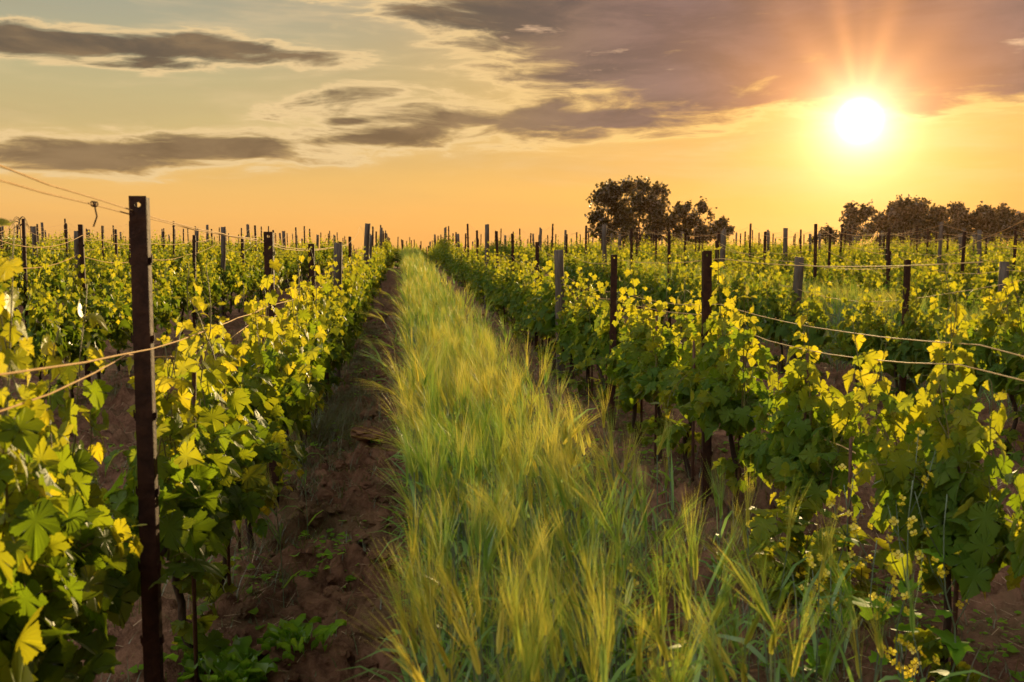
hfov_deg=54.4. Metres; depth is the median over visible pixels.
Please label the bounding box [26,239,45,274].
grapevine
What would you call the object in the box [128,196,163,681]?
steel post
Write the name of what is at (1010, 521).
trellis wire
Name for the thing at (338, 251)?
wooden post
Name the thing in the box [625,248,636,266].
grapevine
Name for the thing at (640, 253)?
grapevine
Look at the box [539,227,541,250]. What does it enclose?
wooden post
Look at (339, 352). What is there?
grapevine
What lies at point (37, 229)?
steel post
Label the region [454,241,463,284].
grapevine
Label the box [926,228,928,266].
steel post
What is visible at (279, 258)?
grapevine
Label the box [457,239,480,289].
grapevine
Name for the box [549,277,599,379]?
grapevine
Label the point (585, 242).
steel post
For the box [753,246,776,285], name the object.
grapevine
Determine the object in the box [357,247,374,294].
grapevine
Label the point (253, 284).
grapevine
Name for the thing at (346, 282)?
grapevine
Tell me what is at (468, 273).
grapevine
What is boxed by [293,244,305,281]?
grapevine
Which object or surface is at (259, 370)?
grapevine
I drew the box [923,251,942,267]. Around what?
grapevine
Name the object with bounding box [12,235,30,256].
grapevine
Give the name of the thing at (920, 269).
grapevine
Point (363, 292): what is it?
grapevine
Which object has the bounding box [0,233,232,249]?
trellis wire
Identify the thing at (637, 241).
steel post
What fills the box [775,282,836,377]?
grapevine
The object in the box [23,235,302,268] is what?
trellis wire
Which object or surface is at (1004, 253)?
grapevine
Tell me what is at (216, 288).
grapevine
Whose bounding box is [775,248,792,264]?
grapevine
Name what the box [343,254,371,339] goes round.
grapevine
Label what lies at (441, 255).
vineyard foliage
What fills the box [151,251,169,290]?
grapevine
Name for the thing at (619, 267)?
grapevine
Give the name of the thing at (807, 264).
trellis wire
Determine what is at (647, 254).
grapevine
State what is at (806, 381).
vine stake
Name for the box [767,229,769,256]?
wooden post
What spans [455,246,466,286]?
grapevine
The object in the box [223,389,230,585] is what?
vine stake
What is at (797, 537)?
young vine
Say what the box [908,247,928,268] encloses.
grapevine
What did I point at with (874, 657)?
mustard plant
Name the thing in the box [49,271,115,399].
grapevine
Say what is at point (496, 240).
steel post
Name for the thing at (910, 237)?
steel post
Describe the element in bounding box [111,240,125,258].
grapevine
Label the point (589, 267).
grapevine
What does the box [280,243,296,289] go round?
grapevine
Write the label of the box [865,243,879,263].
grapevine
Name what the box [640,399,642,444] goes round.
vine stake
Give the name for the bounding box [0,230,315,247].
trellis wire
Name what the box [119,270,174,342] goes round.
grapevine
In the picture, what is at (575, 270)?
grapevine
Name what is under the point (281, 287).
grapevine
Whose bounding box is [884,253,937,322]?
grapevine
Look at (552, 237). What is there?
steel post
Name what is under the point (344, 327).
grapevine
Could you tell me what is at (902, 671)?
mustard plant
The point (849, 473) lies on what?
vine stake
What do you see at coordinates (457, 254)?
grapevine
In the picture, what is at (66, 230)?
steel post
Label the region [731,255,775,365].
grapevine
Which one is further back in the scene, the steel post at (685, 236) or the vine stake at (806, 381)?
the steel post at (685, 236)
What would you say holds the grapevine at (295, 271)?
on the ground
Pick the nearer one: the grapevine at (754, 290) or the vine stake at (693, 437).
the vine stake at (693, 437)
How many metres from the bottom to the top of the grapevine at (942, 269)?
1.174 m
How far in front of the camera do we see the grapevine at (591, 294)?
9.30 m
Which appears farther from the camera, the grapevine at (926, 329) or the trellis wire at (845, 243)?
the trellis wire at (845, 243)
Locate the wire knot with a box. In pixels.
[90,201,97,226]
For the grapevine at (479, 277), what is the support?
on the ground
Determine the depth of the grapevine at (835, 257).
26.78 m
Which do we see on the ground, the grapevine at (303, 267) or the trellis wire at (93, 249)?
the grapevine at (303, 267)
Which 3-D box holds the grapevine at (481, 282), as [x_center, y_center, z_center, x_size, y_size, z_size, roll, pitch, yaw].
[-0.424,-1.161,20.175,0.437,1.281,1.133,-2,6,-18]
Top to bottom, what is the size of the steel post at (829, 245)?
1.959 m
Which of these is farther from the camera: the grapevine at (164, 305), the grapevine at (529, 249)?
the grapevine at (529, 249)
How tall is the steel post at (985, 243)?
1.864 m
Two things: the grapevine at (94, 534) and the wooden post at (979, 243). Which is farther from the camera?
the wooden post at (979, 243)
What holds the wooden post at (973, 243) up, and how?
on the ground
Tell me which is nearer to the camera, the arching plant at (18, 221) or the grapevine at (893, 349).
the grapevine at (893, 349)
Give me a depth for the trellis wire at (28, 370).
2.32 m
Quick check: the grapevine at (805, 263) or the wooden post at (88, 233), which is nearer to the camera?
the grapevine at (805, 263)
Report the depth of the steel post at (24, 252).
14.82 m
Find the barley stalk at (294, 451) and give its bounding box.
[278,413,322,536]
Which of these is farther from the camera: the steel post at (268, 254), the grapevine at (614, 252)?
the grapevine at (614, 252)
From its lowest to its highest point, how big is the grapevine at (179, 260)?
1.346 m
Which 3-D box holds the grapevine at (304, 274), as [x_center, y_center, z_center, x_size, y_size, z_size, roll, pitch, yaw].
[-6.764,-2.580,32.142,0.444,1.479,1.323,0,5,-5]
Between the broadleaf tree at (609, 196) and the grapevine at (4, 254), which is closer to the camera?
the grapevine at (4, 254)
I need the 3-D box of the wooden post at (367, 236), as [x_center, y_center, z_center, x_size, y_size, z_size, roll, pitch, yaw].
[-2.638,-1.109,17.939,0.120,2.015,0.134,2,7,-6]
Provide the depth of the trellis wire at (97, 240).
18.04 m
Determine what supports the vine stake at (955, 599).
on the ground
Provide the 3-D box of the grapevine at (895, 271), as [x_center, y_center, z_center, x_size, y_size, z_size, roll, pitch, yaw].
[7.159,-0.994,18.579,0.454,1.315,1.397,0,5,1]
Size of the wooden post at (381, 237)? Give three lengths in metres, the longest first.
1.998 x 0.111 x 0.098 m
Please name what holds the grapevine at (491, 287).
on the ground
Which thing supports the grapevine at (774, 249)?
on the ground
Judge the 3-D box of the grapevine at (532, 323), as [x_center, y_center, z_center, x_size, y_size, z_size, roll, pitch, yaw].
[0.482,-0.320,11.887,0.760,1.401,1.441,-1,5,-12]
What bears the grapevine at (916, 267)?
on the ground
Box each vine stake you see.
[191,372,198,681]
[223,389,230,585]
[236,341,240,552]
[591,304,595,399]
[605,317,608,420]
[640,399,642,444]
[654,309,657,464]
[691,341,694,482]
[736,356,744,527]
[799,353,808,501]
[844,439,851,605]
[950,443,960,671]
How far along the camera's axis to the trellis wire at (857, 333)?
3.71 m
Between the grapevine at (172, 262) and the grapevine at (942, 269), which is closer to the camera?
the grapevine at (942, 269)
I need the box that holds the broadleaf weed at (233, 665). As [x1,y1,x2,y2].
[198,635,280,681]
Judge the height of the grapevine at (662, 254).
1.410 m
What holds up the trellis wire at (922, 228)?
attached to the steel post
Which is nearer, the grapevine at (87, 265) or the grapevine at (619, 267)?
the grapevine at (619, 267)
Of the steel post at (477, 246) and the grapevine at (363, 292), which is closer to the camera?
the grapevine at (363, 292)
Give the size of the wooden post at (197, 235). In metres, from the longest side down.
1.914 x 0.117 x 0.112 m
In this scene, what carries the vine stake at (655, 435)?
on the ground
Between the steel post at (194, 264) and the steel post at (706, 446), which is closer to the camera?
the steel post at (706, 446)
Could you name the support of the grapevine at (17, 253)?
on the ground
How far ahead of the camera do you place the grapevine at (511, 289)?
14.95 m
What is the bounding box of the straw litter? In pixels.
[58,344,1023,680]
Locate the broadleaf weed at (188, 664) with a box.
[163,632,246,681]
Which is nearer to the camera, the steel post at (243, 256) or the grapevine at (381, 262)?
the steel post at (243, 256)
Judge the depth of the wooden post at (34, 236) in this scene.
21.96 m
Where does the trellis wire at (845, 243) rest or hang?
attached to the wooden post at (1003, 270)
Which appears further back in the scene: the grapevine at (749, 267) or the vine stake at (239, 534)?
the grapevine at (749, 267)
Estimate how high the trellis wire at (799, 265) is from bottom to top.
0.966 m
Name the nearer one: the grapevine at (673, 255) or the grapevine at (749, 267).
the grapevine at (749, 267)
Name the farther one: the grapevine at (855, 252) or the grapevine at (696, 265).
the grapevine at (855, 252)
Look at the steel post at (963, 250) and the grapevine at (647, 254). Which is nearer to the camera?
the steel post at (963, 250)
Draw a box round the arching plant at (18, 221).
[8,216,30,307]
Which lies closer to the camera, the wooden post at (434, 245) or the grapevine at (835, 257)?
the grapevine at (835, 257)
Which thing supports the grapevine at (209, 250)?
on the ground
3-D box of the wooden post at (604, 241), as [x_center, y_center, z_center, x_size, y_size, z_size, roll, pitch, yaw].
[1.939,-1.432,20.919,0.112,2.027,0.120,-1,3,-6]
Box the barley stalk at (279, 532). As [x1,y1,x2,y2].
[236,458,301,607]
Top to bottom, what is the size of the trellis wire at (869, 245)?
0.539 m
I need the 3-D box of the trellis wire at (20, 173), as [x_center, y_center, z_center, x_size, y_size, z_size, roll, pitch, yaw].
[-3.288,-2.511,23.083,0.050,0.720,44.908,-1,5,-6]
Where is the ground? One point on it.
(312, 666)
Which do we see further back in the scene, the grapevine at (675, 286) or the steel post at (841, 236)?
the steel post at (841, 236)
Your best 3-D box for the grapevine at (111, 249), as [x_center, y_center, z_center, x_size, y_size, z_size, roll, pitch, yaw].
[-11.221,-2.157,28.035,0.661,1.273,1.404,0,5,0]
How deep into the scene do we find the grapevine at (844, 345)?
9.41 m
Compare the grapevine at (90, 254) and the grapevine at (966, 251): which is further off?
the grapevine at (966, 251)
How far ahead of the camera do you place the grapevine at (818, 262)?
21.64 m
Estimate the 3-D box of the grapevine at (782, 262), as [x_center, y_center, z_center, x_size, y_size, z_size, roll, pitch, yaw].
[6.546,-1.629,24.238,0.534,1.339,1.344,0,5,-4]
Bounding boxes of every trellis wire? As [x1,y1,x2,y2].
[0,165,379,248]
[0,179,345,250]
[0,224,189,234]
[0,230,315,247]
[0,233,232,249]
[0,264,350,375]
[0,266,342,411]
[1,225,252,240]
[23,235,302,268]
[442,228,983,266]
[466,247,1023,356]
[469,251,1023,380]
[499,220,1023,269]
[526,238,1023,301]
[560,227,1023,273]
[574,238,986,296]
[609,226,1019,248]
[620,341,1017,525]
[638,236,1011,265]
[680,224,1020,240]
[705,238,1022,256]
[729,231,1013,238]
[772,228,1020,237]
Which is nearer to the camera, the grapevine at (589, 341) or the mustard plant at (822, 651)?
the mustard plant at (822, 651)
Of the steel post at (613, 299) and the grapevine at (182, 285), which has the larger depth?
the grapevine at (182, 285)
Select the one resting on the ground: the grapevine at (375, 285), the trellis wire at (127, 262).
the grapevine at (375, 285)
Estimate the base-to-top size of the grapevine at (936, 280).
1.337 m
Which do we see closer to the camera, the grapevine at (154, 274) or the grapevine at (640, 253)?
the grapevine at (154, 274)
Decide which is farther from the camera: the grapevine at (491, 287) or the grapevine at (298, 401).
the grapevine at (491, 287)
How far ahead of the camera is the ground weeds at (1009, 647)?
4.22 m
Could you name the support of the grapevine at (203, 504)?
on the ground
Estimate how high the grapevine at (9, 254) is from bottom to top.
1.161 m
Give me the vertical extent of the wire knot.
0.063 m
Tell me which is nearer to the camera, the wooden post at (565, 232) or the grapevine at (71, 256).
the grapevine at (71, 256)
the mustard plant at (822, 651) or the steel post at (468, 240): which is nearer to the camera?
the mustard plant at (822, 651)
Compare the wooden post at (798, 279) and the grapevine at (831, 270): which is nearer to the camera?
the wooden post at (798, 279)
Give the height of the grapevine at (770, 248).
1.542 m
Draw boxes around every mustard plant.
[609,555,655,681]
[661,630,715,681]
[794,553,847,681]
[816,463,872,662]
[845,510,909,681]
[870,428,935,681]
[884,638,940,681]
[899,491,974,681]
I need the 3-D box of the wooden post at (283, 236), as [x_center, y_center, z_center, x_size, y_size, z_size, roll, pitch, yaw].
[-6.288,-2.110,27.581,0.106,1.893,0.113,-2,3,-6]
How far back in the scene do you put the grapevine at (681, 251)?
32.50 m
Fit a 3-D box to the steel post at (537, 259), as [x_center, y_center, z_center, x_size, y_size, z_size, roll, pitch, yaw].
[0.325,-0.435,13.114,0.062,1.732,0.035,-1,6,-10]
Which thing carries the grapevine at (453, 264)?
on the ground
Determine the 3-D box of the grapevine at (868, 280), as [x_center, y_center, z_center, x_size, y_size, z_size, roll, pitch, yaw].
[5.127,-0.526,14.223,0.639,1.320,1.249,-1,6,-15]
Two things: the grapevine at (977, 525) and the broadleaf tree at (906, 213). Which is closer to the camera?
the grapevine at (977, 525)
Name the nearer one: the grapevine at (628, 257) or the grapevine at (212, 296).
the grapevine at (212, 296)
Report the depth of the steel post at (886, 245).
24.09 m
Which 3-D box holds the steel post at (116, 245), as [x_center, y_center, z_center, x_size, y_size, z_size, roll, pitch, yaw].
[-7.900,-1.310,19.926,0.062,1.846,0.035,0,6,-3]
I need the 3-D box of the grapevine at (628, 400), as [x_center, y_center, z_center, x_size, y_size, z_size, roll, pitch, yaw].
[0.927,0.178,7.527,0.692,1.332,0.984,2,6,24]
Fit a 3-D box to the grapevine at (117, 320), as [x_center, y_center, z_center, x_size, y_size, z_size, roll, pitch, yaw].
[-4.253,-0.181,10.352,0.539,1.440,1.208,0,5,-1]
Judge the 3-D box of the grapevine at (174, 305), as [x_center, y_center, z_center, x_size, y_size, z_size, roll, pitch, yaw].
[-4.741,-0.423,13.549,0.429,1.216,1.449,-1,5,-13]
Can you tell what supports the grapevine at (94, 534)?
on the ground
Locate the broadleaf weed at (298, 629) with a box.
[257,613,346,660]
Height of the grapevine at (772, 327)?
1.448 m
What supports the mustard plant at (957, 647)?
on the ground
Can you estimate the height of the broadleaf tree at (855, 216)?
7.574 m
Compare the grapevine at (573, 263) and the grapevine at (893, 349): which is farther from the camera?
the grapevine at (573, 263)
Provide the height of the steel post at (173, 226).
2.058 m
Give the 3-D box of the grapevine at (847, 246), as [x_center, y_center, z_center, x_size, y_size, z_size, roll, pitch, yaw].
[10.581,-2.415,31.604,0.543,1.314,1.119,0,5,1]
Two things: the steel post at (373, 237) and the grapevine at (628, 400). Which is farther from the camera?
the steel post at (373, 237)
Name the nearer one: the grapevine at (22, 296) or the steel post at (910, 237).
the grapevine at (22, 296)
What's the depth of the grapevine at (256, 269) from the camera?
21.13 m
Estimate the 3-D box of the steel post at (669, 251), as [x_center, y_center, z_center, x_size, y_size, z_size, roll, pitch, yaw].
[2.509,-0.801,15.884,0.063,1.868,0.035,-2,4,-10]
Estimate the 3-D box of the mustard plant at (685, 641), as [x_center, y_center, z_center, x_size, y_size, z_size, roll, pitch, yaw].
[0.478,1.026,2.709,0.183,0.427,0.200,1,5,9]
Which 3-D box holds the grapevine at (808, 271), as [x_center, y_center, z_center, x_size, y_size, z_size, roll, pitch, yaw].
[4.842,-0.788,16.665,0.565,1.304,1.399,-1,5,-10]
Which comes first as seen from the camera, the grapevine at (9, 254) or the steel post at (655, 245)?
the steel post at (655, 245)
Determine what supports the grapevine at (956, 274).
on the ground
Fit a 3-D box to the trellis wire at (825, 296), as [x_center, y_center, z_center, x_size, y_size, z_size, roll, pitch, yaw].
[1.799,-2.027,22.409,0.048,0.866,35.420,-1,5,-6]
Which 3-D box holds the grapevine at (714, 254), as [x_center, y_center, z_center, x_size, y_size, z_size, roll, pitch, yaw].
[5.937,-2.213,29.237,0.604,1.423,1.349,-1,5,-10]
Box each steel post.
[0,227,2,251]
[21,219,28,328]
[36,224,38,248]
[65,224,67,256]
[78,224,90,382]
[101,226,103,258]
[114,229,118,274]
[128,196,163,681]
[163,228,164,247]
[172,221,174,266]
[192,235,195,327]
[241,239,245,309]
[254,225,258,300]
[263,232,278,510]
[295,227,297,278]
[308,244,317,418]
[348,237,351,276]
[372,227,373,250]
[464,233,466,288]
[467,224,469,294]
[476,230,478,292]
[495,231,499,319]
[511,234,515,332]
[534,242,539,350]
[551,224,553,255]
[565,234,567,255]
[584,226,586,290]
[608,255,617,429]
[630,229,632,302]
[636,227,637,255]
[655,231,656,267]
[667,232,670,327]
[683,233,686,265]
[701,251,712,509]
[715,240,718,282]
[748,223,751,262]
[763,232,766,280]
[800,229,801,252]
[813,224,817,279]
[827,228,831,274]
[840,224,842,255]
[849,227,850,252]
[879,231,880,253]
[882,230,885,259]
[884,251,891,321]
[885,229,890,273]
[885,232,887,259]
[899,260,910,418]
[910,228,911,250]
[916,226,917,257]
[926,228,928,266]
[960,232,965,282]
[985,234,986,253]
[1011,234,1017,306]
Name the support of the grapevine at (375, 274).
on the ground
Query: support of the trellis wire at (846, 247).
attached to the steel post
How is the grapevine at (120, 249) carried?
on the ground
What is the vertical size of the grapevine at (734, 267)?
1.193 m
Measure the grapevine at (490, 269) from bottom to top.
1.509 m
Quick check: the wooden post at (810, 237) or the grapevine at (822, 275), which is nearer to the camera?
the grapevine at (822, 275)
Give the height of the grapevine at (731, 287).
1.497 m
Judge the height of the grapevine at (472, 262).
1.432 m
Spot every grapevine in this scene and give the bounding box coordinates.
[0,218,147,681]
[0,244,14,259]
[0,246,48,324]
[0,249,15,283]
[0,256,31,324]
[0,281,22,407]
[0,307,139,681]
[9,235,38,284]
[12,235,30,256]
[21,256,79,403]
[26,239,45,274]
[27,235,56,271]
[29,249,66,313]
[44,252,80,300]
[49,233,68,273]
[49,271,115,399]
[63,243,91,271]
[63,254,131,378]
[64,243,88,271]
[71,250,102,296]
[85,240,101,266]
[85,247,115,293]
[93,244,113,263]
[96,244,114,261]
[98,267,132,370]
[99,261,278,675]
[102,251,130,290]
[104,247,130,283]
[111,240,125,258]
[113,242,128,256]
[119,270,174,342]
[122,269,174,346]
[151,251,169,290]
[152,266,160,280]
[153,247,180,276]
[154,245,174,284]
[154,265,181,347]
[158,261,304,616]
[163,242,187,280]
[165,255,195,336]
[175,245,191,278]
[181,262,220,330]
[185,245,199,281]
[188,236,204,274]
[196,252,221,324]
[199,244,214,266]
[204,252,231,320]
[205,237,220,270]
[207,237,219,259]
[210,248,242,315]
[218,246,241,313]
[229,248,253,312]
[234,246,293,547]
[240,253,260,305]
[247,242,263,300]
[248,266,329,493]
[253,245,264,300]
[259,237,277,293]
[275,245,288,292]
[275,249,284,290]
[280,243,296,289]
[280,264,325,469]
[285,248,334,440]
[286,250,295,287]
[287,250,297,286]
[291,249,306,283]
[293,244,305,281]
[297,238,307,279]
[298,241,307,279]
[298,279,335,415]
[299,262,357,337]
[317,281,353,401]
[320,254,359,386]
[326,254,361,369]
[332,260,365,354]
[343,249,371,346]
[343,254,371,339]
[344,250,383,297]
[351,246,376,310]
[351,258,368,332]
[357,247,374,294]
[359,254,380,316]
[360,250,380,308]
[372,245,383,299]
[372,249,379,280]
[373,246,385,297]
[377,246,386,279]
[377,248,384,287]
[378,242,387,280]
[448,240,454,277]
[449,243,457,281]
[452,246,457,283]
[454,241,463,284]
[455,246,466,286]
[455,247,467,282]
[456,248,466,290]
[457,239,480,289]
[457,246,475,287]
[464,247,479,296]
[466,251,474,293]
[467,243,482,297]
[468,254,482,302]
[472,247,492,304]
[475,253,499,311]
[475,255,484,304]
[482,241,509,313]
[484,252,507,313]
[484,253,507,321]
[490,258,515,324]
[494,250,521,330]
[507,250,541,320]
[507,252,541,343]
[513,270,555,353]
[516,259,555,345]
[520,242,534,272]
[520,255,554,365]
[524,253,571,374]
[525,244,534,273]
[533,248,546,282]
[539,244,550,272]
[546,248,555,277]
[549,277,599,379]
[563,246,576,292]
[564,265,617,399]
[566,250,589,296]
[567,250,583,293]
[570,245,598,291]
[574,277,628,418]
[575,277,653,444]
[582,244,601,292]
[590,244,613,304]
[597,254,627,305]
[608,238,621,257]
[612,244,623,257]
[615,261,680,461]
[617,249,629,311]
[617,259,640,316]
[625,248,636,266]
[627,251,649,314]
[631,255,664,318]
[633,244,647,268]
[635,243,650,265]
[641,260,674,327]
[651,248,660,266]
[653,246,666,263]
[653,258,718,478]
[656,241,677,274]
[664,247,686,281]
[664,255,694,337]
[674,241,689,260]
[674,252,701,319]
[678,247,779,521]
[684,245,699,270]
[686,242,702,265]
[690,255,701,278]
[693,265,728,317]
[694,250,705,262]
[699,242,728,267]
[712,247,747,329]
[712,253,743,283]
[725,243,742,269]
[726,257,746,284]
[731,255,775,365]
[737,287,891,552]
[738,251,752,274]
[746,248,766,282]
[747,251,759,277]
[747,253,801,373]
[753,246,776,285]
[754,251,775,271]
[756,242,774,265]
[767,251,792,279]
[768,240,782,262]
[771,262,793,297]
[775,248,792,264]
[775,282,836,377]
[783,255,828,302]
[784,253,807,278]
[788,242,802,262]
[792,249,817,278]
[801,250,813,262]
[804,259,848,314]
[806,249,834,287]
[817,246,827,268]
[820,276,906,395]
[824,245,845,270]
[826,249,862,281]
[827,249,883,325]
[836,240,857,272]
[842,261,1023,681]
[843,245,852,256]
[846,258,892,308]
[847,256,873,288]
[850,244,873,271]
[853,271,929,405]
[854,251,886,290]
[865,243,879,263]
[866,247,884,276]
[879,253,914,293]
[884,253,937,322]
[891,245,908,263]
[891,253,909,268]
[892,247,941,290]
[899,287,1005,398]
[907,255,926,279]
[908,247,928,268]
[914,260,966,335]
[919,256,950,281]
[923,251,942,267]
[927,263,1018,337]
[930,259,968,297]
[940,245,961,273]
[944,250,970,281]
[954,245,1023,464]
[954,264,998,302]
[956,245,976,265]
[964,248,993,285]
[982,245,998,263]
[983,243,1014,288]
[983,279,1023,342]
[984,253,1023,302]
[993,506,1023,590]
[994,242,1023,261]
[997,252,1023,269]
[1009,261,1023,309]
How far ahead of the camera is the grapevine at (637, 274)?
17.64 m
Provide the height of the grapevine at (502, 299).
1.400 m
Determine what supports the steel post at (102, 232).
on the ground
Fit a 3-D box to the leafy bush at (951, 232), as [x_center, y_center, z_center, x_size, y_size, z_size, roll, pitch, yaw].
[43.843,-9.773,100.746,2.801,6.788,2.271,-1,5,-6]
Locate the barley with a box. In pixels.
[336,247,1023,681]
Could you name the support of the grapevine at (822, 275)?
on the ground
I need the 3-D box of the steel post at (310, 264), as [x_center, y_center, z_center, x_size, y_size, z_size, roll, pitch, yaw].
[-1.571,0.113,7.875,0.065,1.756,0.036,-1,6,-8]
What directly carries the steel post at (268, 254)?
on the ground
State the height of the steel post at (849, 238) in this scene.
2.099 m
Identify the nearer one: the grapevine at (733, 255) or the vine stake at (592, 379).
the vine stake at (592, 379)
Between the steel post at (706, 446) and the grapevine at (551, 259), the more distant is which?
the grapevine at (551, 259)
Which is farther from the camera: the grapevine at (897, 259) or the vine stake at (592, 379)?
the grapevine at (897, 259)
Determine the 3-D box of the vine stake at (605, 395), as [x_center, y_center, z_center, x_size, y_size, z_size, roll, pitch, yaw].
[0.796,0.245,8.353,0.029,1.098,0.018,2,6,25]
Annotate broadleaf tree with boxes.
[584,175,671,246]
[663,196,716,244]
[836,199,891,248]
[878,194,949,247]
[946,201,1007,246]
[989,202,1023,248]
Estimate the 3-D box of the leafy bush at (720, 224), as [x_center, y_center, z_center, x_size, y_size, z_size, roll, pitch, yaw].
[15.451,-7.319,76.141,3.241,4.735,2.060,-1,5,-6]
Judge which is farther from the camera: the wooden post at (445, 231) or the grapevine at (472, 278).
the wooden post at (445, 231)
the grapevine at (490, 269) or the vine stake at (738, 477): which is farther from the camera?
the grapevine at (490, 269)
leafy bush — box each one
[693,215,734,242]
[807,223,839,245]
[943,210,958,239]
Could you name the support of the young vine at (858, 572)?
on the ground
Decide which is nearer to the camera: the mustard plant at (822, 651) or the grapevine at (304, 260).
the mustard plant at (822, 651)
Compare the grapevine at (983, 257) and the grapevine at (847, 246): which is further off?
the grapevine at (847, 246)
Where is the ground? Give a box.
[0,254,1023,681]
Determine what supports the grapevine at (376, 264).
on the ground
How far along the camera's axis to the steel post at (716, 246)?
13.43 m
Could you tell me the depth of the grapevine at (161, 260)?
23.67 m
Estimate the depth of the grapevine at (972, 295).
11.68 m
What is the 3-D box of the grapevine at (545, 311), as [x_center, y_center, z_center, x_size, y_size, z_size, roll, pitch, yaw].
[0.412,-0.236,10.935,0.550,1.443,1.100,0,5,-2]
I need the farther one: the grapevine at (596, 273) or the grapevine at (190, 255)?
the grapevine at (190, 255)
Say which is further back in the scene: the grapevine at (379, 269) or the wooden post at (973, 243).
the wooden post at (973, 243)
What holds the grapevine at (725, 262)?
on the ground
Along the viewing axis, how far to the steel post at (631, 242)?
18.27 m
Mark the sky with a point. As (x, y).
(414, 119)
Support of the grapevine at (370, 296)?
on the ground
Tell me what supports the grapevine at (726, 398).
on the ground
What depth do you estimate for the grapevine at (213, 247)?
30.25 m
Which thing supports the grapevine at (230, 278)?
on the ground
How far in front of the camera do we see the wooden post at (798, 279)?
10.73 m
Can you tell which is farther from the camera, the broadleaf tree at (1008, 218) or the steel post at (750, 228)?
the broadleaf tree at (1008, 218)
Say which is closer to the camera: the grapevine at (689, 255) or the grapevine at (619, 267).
the grapevine at (619, 267)
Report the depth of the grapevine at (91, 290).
17.96 m
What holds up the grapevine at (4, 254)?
on the ground
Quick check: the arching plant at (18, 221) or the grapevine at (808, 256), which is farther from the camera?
the grapevine at (808, 256)
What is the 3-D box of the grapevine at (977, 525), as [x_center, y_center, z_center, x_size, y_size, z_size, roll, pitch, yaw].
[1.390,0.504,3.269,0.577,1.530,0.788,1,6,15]
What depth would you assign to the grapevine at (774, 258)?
24.66 m
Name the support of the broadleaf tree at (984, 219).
on the ground
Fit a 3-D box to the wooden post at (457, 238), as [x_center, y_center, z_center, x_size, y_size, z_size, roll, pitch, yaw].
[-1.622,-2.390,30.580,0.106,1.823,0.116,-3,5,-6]
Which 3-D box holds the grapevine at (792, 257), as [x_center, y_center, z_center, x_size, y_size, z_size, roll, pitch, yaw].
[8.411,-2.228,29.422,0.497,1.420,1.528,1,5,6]
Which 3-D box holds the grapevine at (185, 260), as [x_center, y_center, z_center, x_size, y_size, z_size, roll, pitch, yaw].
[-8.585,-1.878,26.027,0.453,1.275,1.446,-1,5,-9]
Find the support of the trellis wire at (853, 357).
attached to the steel post at (706, 446)
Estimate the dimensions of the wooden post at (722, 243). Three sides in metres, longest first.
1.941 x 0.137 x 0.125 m
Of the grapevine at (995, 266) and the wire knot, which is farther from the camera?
the grapevine at (995, 266)
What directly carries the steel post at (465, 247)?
on the ground
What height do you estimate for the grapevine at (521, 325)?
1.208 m
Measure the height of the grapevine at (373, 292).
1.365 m
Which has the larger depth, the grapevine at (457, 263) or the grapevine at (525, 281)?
the grapevine at (457, 263)
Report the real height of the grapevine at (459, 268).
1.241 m
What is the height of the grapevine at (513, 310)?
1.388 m
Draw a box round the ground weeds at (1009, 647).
[11,317,1023,681]
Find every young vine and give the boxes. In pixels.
[744,506,845,609]
[798,498,892,625]
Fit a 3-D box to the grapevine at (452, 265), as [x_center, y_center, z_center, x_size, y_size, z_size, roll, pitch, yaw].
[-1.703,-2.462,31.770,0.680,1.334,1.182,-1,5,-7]
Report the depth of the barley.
2.81 m
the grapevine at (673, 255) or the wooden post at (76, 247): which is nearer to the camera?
the wooden post at (76, 247)
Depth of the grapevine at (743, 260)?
26.86 m
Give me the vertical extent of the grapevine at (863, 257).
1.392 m
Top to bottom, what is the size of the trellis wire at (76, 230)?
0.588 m
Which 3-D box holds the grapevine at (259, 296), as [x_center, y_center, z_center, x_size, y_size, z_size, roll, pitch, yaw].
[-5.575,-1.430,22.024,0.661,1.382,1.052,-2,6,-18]
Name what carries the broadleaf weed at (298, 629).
on the ground
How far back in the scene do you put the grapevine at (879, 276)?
19.32 m
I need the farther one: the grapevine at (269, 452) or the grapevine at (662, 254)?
the grapevine at (662, 254)
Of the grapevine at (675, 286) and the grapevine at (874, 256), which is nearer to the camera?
the grapevine at (675, 286)
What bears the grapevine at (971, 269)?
on the ground
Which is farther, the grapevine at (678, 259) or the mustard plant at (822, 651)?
the grapevine at (678, 259)
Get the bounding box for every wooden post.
[31,226,38,271]
[41,222,44,244]
[74,231,79,278]
[87,229,90,243]
[195,229,198,263]
[206,225,208,242]
[219,227,225,316]
[246,224,249,245]
[282,231,287,288]
[316,234,318,274]
[333,242,341,385]
[363,223,370,321]
[369,235,372,268]
[379,228,382,284]
[434,234,436,267]
[444,227,446,271]
[456,234,459,284]
[484,224,488,308]
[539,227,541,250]
[554,249,566,384]
[564,230,566,248]
[602,224,606,299]
[618,234,620,249]
[719,229,725,272]
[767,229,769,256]
[783,228,787,267]
[785,256,803,371]
[809,234,811,249]
[818,233,820,252]
[937,222,943,270]
[958,233,961,260]
[972,234,975,253]
[976,230,981,278]
[996,261,1008,356]
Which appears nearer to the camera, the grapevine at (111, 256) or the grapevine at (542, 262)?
the grapevine at (111, 256)
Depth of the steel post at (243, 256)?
20.04 m
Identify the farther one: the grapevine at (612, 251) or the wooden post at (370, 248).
the grapevine at (612, 251)
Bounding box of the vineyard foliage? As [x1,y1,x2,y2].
[0,227,1023,279]
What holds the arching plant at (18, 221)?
on the ground
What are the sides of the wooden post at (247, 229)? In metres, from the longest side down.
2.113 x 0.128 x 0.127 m
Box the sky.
[0,0,1023,253]

